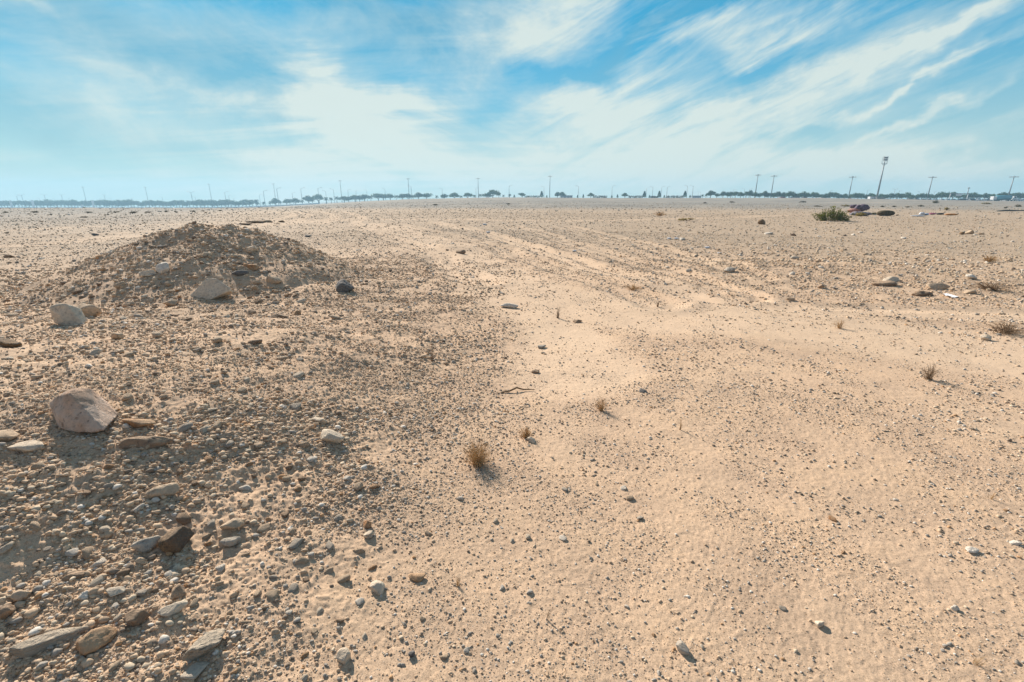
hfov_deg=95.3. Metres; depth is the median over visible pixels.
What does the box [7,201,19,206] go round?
broadleaf tree
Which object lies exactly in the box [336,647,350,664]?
rock
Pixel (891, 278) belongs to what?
rock
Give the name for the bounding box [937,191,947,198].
broadleaf tree
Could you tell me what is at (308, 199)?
broadleaf tree
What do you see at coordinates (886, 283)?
rock
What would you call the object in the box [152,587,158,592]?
stone
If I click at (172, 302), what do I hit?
rock
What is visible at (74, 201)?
broadleaf tree
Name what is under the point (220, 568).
stone
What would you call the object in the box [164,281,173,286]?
stone
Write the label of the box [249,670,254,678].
stone
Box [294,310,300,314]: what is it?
stone
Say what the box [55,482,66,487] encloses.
stone
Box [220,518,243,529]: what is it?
rock
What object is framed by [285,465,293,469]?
stone
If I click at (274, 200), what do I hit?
broadleaf tree
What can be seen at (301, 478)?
stone
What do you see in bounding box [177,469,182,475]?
stone
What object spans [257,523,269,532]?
stone
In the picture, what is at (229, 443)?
stone
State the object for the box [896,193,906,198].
broadleaf tree
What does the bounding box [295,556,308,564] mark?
stone
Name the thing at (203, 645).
rock
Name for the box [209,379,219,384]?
stone
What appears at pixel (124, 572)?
stone
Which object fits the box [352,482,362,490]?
stone
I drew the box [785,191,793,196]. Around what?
broadleaf tree
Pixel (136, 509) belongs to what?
stone
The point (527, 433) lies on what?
dry tuft
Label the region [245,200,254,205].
broadleaf tree
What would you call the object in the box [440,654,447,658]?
stone
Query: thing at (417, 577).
rock
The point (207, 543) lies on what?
stone
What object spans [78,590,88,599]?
rock
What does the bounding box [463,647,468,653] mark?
stone
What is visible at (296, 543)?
stone
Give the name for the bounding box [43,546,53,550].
stone
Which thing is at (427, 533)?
stone
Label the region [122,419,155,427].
rock
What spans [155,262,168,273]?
rock
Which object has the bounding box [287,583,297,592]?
stone
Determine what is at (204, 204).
broadleaf tree
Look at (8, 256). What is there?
rock
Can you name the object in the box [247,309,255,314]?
stone
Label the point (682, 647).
rock
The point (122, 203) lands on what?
broadleaf tree
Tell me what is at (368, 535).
rock
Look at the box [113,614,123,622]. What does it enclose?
stone
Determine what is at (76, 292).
stone
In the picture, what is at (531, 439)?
rock
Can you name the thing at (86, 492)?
stone
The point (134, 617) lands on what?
rock
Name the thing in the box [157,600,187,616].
rock
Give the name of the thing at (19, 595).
rock
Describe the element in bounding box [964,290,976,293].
rock
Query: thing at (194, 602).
stone
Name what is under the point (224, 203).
broadleaf tree
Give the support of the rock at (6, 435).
on the ground
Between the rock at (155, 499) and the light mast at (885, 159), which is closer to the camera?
the rock at (155, 499)
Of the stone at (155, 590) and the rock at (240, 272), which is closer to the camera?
the stone at (155, 590)
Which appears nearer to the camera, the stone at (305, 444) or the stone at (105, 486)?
the stone at (105, 486)
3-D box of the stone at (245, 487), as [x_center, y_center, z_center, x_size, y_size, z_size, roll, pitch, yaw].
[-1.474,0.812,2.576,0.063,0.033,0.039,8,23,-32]
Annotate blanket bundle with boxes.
[849,209,860,212]
[854,204,869,211]
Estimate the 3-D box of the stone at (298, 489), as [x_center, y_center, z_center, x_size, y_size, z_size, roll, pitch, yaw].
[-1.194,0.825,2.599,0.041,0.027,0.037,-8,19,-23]
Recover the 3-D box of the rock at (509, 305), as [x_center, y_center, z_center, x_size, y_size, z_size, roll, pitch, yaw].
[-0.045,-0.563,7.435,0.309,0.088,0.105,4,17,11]
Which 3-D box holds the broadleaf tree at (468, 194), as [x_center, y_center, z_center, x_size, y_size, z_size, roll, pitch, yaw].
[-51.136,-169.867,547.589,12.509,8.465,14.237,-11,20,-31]
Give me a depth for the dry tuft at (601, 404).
3.78 m
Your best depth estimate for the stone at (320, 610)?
1.93 m
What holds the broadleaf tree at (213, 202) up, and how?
on the ground
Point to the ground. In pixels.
(852, 649)
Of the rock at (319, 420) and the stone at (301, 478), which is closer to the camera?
the stone at (301, 478)
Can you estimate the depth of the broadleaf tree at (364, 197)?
634.79 m
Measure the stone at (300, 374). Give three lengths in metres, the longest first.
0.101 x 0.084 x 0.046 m
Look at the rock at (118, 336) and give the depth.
4.39 m
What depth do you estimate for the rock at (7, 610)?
1.83 m
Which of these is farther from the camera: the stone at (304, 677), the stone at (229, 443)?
the stone at (229, 443)
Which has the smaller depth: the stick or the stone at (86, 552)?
the stone at (86, 552)
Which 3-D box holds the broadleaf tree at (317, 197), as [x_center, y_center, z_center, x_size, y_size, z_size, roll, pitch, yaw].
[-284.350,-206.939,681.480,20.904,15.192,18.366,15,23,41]
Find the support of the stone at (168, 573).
on the ground
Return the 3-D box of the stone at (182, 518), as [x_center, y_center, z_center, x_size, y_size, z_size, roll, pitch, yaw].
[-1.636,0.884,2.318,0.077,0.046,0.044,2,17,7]
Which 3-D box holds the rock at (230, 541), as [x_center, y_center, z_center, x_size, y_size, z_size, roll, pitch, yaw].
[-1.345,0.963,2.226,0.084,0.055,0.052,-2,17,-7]
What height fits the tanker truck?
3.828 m
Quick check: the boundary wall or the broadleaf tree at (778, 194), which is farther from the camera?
the boundary wall
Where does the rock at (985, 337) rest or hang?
on the ground
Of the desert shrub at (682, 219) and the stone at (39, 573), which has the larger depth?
the desert shrub at (682, 219)
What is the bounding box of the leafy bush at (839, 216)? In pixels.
[812,206,853,220]
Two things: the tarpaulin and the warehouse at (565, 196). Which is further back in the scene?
the warehouse at (565, 196)
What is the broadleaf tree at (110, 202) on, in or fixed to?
on the ground
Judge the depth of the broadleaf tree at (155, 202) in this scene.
747.79 m
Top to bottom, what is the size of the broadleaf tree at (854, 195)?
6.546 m
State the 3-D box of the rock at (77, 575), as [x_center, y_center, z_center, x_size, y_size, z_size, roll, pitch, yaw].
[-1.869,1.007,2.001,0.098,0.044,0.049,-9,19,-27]
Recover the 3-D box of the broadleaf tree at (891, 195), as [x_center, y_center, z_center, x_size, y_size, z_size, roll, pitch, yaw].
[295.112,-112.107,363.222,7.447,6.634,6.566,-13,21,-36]
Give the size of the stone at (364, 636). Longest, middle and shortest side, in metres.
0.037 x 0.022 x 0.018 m
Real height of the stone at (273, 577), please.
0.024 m
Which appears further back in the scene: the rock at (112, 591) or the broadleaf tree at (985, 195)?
the broadleaf tree at (985, 195)
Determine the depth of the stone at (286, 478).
2.65 m
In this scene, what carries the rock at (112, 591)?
on the ground
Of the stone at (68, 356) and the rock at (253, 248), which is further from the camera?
the rock at (253, 248)
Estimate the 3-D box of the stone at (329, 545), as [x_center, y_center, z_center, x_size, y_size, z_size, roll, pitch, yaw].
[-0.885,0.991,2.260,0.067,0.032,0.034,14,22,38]
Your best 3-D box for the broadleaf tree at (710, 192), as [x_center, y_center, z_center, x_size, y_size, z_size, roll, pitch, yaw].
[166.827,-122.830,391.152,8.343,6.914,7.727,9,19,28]
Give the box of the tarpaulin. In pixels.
[877,210,894,215]
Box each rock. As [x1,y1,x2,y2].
[0,338,21,347]
[0,429,19,441]
[0,604,16,619]
[3,254,15,257]
[7,440,43,451]
[7,626,89,657]
[10,590,31,600]
[49,303,86,325]
[62,571,85,580]
[75,625,117,654]
[76,303,101,316]
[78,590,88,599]
[106,586,125,596]
[111,332,123,339]
[119,436,172,449]
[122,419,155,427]
[124,609,149,626]
[131,535,160,552]
[139,270,156,276]
[145,483,179,498]
[151,332,162,337]
[152,497,159,502]
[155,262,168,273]
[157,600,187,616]
[158,525,193,552]
[162,300,177,305]
[171,583,184,598]
[180,661,209,679]
[182,628,225,661]
[190,278,232,299]
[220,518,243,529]
[220,536,240,546]
[232,270,248,275]
[246,246,257,251]
[247,264,258,269]
[266,276,281,283]
[269,313,287,317]
[312,417,327,423]
[320,429,343,443]
[336,279,354,292]
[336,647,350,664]
[363,520,370,528]
[363,530,372,538]
[369,580,384,594]
[408,573,425,581]
[408,650,414,656]
[456,250,465,253]
[500,303,517,307]
[527,437,534,442]
[639,388,646,392]
[676,640,688,654]
[724,267,735,272]
[758,219,765,224]
[815,621,823,627]
[871,280,896,285]
[882,276,899,281]
[911,290,932,295]
[926,283,949,289]
[950,605,959,610]
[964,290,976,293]
[965,274,976,278]
[965,546,979,552]
[980,334,991,339]
[1009,540,1022,545]
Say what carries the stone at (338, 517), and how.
on the ground
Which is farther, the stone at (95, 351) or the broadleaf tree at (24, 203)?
the broadleaf tree at (24, 203)
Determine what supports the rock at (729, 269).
on the ground
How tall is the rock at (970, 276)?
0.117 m
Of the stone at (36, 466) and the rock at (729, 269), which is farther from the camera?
the rock at (729, 269)
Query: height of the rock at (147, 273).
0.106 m
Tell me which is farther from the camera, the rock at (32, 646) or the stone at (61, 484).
the stone at (61, 484)
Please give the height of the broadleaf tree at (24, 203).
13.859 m
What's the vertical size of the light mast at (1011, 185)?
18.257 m
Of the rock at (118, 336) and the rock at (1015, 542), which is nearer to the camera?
the rock at (1015, 542)
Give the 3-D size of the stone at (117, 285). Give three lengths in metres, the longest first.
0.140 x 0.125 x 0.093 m
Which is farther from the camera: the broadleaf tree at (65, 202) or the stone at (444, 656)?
the broadleaf tree at (65, 202)
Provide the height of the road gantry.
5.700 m
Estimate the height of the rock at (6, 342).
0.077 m
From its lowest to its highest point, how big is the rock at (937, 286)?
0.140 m
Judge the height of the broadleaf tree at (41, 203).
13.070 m
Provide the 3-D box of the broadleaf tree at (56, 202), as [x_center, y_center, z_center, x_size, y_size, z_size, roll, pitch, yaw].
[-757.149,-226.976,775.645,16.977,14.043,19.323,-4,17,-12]
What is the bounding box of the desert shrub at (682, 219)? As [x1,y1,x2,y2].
[677,218,693,220]
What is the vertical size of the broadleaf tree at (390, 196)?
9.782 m
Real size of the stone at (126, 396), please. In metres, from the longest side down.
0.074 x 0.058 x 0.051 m
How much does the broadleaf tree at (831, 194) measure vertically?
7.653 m
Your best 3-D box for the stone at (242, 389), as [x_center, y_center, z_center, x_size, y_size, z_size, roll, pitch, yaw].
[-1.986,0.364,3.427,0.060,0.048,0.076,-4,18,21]
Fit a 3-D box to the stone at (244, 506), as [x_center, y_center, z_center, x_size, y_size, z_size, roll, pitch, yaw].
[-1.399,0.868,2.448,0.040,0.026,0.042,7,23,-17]
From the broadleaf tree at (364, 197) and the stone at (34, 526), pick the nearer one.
the stone at (34, 526)
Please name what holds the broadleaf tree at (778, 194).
on the ground
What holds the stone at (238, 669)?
on the ground
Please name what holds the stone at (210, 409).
on the ground
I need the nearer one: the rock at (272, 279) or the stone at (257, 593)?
the stone at (257, 593)
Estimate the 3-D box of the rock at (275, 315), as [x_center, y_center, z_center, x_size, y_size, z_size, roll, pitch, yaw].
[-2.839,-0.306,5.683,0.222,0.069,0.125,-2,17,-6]
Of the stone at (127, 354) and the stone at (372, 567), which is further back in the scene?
the stone at (127, 354)
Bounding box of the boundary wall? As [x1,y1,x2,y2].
[0,203,318,207]
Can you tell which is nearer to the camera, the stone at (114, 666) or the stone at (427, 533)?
the stone at (114, 666)
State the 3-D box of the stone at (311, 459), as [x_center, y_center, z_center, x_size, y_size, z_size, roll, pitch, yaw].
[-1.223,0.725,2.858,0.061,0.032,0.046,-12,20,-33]
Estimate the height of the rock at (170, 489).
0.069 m
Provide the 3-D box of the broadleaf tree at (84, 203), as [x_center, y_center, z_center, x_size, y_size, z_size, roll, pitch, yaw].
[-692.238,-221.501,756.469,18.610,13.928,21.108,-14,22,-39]
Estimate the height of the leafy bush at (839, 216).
1.300 m
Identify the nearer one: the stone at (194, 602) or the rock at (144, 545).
the stone at (194, 602)
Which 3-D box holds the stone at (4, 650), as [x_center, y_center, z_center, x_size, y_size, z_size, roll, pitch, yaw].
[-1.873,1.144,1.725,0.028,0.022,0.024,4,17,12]
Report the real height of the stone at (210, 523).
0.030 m
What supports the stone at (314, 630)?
on the ground
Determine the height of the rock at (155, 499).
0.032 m
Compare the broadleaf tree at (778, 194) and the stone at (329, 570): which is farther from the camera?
the broadleaf tree at (778, 194)
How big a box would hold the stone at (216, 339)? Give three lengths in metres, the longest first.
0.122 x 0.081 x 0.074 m
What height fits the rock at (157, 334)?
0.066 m
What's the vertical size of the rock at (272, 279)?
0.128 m
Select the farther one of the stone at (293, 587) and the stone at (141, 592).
the stone at (293, 587)
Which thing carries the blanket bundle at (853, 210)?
on the ground
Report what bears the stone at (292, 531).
on the ground
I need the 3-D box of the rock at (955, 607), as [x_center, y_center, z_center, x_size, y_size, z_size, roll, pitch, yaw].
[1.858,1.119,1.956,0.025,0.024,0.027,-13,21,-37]
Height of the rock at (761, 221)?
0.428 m
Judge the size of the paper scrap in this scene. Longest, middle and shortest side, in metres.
0.260 x 0.170 x 0.028 m
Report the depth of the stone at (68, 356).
3.76 m
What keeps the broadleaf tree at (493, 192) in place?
on the ground
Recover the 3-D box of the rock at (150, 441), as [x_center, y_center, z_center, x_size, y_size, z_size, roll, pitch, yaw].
[-2.089,0.581,2.662,0.259,0.079,0.068,-5,18,-17]
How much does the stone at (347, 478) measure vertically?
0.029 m
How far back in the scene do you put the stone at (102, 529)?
2.20 m
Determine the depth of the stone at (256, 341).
4.36 m
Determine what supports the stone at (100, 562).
on the ground
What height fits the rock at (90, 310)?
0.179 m
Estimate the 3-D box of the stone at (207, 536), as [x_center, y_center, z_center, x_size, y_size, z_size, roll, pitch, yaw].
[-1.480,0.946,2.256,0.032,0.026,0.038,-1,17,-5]
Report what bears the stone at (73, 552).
on the ground
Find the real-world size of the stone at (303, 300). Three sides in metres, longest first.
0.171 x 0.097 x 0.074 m
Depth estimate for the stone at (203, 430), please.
2.85 m
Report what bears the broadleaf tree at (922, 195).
on the ground
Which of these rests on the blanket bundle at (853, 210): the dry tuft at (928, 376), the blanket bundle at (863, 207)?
the blanket bundle at (863, 207)
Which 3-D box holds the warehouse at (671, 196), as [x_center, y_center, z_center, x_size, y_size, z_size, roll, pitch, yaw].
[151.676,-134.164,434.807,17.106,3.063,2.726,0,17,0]
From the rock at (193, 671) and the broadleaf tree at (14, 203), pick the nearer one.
the rock at (193, 671)
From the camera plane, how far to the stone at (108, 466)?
2.49 m
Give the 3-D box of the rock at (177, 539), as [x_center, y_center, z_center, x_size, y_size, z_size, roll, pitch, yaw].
[-1.571,0.927,2.172,0.127,0.115,0.114,1,17,3]
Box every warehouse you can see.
[559,195,572,197]
[593,195,606,197]
[665,195,683,197]
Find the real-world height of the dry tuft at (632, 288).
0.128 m
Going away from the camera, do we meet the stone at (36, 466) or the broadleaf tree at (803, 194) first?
the stone at (36, 466)
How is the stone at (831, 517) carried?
on the ground
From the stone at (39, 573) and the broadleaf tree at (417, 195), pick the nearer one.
the stone at (39, 573)
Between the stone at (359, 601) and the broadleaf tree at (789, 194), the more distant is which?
the broadleaf tree at (789, 194)
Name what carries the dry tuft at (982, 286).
on the ground
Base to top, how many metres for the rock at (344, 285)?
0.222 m
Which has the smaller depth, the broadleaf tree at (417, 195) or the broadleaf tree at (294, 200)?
the broadleaf tree at (417, 195)
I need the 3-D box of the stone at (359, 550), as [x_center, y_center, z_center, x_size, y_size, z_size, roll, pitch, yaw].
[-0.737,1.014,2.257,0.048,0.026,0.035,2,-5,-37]
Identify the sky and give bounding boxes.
[0,0,1023,206]
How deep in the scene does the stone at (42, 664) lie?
1.66 m
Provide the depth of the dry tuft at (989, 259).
12.62 m
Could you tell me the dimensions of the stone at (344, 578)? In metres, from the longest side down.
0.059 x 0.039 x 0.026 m
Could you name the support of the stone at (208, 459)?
on the ground
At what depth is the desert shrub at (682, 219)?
36.59 m
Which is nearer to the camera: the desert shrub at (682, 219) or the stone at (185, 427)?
the stone at (185, 427)
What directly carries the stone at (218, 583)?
on the ground
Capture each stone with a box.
[0,541,12,553]
[0,647,8,652]
[6,312,18,316]
[15,579,23,585]
[28,521,40,530]
[31,462,44,469]
[34,571,42,576]
[36,661,48,667]
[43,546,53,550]
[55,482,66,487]
[61,354,73,358]
[65,548,79,555]
[71,290,82,294]
[80,524,91,530]
[82,489,91,495]
[82,546,94,558]
[89,348,102,354]
[90,558,106,567]
[90,575,105,586]
[99,525,110,532]
[102,483,114,488]
[103,464,113,468]
[108,660,120,671]
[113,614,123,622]
[114,281,125,287]
[116,568,130,577]
[122,352,133,356]
[122,393,132,400]
[133,503,144,512]
[135,589,146,596]
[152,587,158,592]
[154,663,162,667]
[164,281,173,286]
[164,569,174,576]
[176,512,190,524]
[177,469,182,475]
[178,422,192,431]
[189,598,198,607]
[199,425,209,433]
[202,533,210,539]
[204,456,212,462]
[204,540,211,545]
[207,408,218,411]
[207,519,214,527]
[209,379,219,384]
[213,336,222,342]
[213,421,221,428]
[215,564,224,571]
[215,581,223,585]
[223,440,234,446]
[230,666,240,675]
[237,386,246,392]
[238,485,251,490]
[241,502,249,509]
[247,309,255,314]
[247,339,261,344]
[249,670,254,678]
[253,590,261,596]
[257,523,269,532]
[265,589,278,602]
[269,575,277,578]
[276,356,287,359]
[278,439,286,443]
[281,511,288,517]
[282,476,290,481]
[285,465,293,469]
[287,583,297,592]
[289,527,296,535]
[289,538,303,549]
[290,402,300,410]
[292,371,304,377]
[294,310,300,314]
[294,486,301,491]
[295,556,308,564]
[296,298,306,302]
[297,475,305,480]
[299,441,309,447]
[300,651,308,658]
[302,674,307,681]
[307,456,317,461]
[311,627,317,633]
[317,607,323,614]
[324,567,332,573]
[325,540,333,549]
[333,514,341,521]
[335,619,344,623]
[337,574,350,582]
[343,476,351,480]
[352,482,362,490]
[355,549,364,552]
[355,597,363,604]
[362,632,367,639]
[368,565,376,570]
[369,484,379,488]
[424,530,431,535]
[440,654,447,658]
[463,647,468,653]
[559,535,566,540]
[626,495,633,499]
[779,605,786,611]
[828,515,837,522]
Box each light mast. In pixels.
[876,156,888,196]
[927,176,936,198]
[1006,176,1018,200]
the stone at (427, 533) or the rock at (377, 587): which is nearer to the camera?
the rock at (377, 587)
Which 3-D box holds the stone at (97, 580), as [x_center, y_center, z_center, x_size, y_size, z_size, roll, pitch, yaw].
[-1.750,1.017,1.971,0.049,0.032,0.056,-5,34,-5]
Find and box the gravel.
[0,200,1023,681]
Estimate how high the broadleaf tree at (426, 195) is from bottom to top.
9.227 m
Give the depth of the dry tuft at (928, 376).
4.39 m
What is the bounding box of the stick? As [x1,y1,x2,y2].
[500,387,534,392]
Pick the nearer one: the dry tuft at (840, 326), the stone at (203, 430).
the stone at (203, 430)
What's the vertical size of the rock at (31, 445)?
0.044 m
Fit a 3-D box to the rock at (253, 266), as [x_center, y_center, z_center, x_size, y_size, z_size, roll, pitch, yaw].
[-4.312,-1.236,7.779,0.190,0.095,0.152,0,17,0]
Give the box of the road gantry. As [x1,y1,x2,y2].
[949,193,968,198]
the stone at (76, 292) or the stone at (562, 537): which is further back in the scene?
the stone at (76, 292)
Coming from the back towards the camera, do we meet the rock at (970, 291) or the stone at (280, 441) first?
the rock at (970, 291)
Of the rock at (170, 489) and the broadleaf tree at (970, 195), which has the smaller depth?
the rock at (170, 489)
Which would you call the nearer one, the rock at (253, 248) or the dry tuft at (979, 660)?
the dry tuft at (979, 660)
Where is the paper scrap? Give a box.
[943,293,957,297]
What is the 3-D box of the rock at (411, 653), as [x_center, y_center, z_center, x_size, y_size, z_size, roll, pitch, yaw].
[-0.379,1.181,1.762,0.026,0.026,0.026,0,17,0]
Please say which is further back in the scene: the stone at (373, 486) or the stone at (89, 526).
the stone at (373, 486)
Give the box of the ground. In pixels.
[0,197,1023,681]
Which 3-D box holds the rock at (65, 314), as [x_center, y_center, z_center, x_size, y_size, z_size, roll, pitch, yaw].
[-4.848,-0.288,5.114,0.318,0.254,0.178,0,17,0]
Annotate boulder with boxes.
[49,388,117,431]
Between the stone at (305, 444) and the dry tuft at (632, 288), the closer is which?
the stone at (305, 444)
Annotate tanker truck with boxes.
[990,195,1016,200]
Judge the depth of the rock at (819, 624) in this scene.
1.87 m
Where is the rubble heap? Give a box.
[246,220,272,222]
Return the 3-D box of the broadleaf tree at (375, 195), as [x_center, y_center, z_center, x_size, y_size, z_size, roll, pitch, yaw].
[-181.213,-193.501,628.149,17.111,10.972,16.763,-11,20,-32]
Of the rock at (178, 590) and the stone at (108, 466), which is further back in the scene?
the stone at (108, 466)
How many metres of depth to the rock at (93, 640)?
1.73 m
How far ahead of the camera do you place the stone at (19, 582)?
1.97 m
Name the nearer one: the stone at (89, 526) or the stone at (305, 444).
the stone at (89, 526)
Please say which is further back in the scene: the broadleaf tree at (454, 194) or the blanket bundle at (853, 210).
the broadleaf tree at (454, 194)
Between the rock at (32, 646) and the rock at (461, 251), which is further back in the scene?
the rock at (461, 251)
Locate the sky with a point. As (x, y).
(116, 100)
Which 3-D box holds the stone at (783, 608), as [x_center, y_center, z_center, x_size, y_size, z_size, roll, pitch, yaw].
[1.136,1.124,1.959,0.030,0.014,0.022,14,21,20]
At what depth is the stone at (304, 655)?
1.75 m
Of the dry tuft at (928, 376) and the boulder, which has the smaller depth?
the boulder
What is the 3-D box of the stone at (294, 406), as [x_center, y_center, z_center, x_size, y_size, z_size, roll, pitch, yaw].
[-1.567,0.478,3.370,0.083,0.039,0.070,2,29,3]
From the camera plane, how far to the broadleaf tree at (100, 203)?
749.96 m
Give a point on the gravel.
(46, 582)
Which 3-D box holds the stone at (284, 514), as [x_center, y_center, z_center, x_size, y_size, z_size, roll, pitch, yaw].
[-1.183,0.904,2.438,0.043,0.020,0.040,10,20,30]
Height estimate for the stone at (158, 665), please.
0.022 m
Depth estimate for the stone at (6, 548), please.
2.05 m
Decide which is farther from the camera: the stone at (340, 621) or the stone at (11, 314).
the stone at (11, 314)
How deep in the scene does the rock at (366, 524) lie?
2.41 m
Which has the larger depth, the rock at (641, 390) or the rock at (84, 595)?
the rock at (641, 390)
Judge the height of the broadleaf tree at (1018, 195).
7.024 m
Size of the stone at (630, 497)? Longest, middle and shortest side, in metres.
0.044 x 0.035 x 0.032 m
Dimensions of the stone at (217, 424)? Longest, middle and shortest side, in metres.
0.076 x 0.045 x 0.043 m
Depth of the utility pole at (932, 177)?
352.82 m
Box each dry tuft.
[456,431,496,470]
[517,426,531,438]
[595,397,610,410]
[622,284,641,289]
[834,320,845,328]
[921,363,944,380]
[963,278,1016,291]
[968,654,987,665]
[979,318,1023,337]
[980,255,1001,261]
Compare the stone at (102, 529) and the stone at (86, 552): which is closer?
the stone at (86, 552)
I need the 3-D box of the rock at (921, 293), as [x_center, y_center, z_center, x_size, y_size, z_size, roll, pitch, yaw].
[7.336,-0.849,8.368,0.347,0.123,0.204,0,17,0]
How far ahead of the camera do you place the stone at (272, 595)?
1.96 m
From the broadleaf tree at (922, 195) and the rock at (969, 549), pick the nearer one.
the rock at (969, 549)
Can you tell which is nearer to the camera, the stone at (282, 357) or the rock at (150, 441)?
the rock at (150, 441)
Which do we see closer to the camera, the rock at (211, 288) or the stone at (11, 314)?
the stone at (11, 314)
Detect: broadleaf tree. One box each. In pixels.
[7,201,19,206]
[18,200,28,205]
[37,201,47,206]
[49,200,60,206]
[59,200,72,206]
[67,199,77,206]
[78,201,90,206]
[91,200,104,206]
[103,200,114,206]
[119,201,128,205]
[154,200,164,206]
[198,200,209,206]
[208,200,218,206]
[219,200,229,206]
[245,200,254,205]
[269,198,279,204]
[289,198,300,203]
[302,195,312,202]
[311,194,323,202]
[360,194,371,200]
[370,193,381,200]
[383,194,394,199]
[413,193,422,198]
[420,193,432,198]
[449,192,460,197]
[463,193,473,197]
[487,190,500,197]
[706,190,715,197]
[774,192,782,196]
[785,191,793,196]
[799,191,807,196]
[828,191,836,197]
[849,193,859,197]
[887,193,895,198]
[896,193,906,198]
[916,193,925,198]
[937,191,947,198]
[962,192,973,198]
[981,193,988,198]
[1013,192,1023,198]
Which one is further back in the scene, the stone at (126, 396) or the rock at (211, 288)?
the rock at (211, 288)
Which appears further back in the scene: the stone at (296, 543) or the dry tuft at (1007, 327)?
the dry tuft at (1007, 327)
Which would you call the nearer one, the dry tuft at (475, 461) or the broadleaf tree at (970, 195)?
the dry tuft at (475, 461)
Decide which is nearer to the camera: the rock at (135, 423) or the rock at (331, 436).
the rock at (135, 423)
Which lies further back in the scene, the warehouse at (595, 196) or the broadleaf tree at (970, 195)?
the warehouse at (595, 196)
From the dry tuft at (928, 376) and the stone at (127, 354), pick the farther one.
the dry tuft at (928, 376)
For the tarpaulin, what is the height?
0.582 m

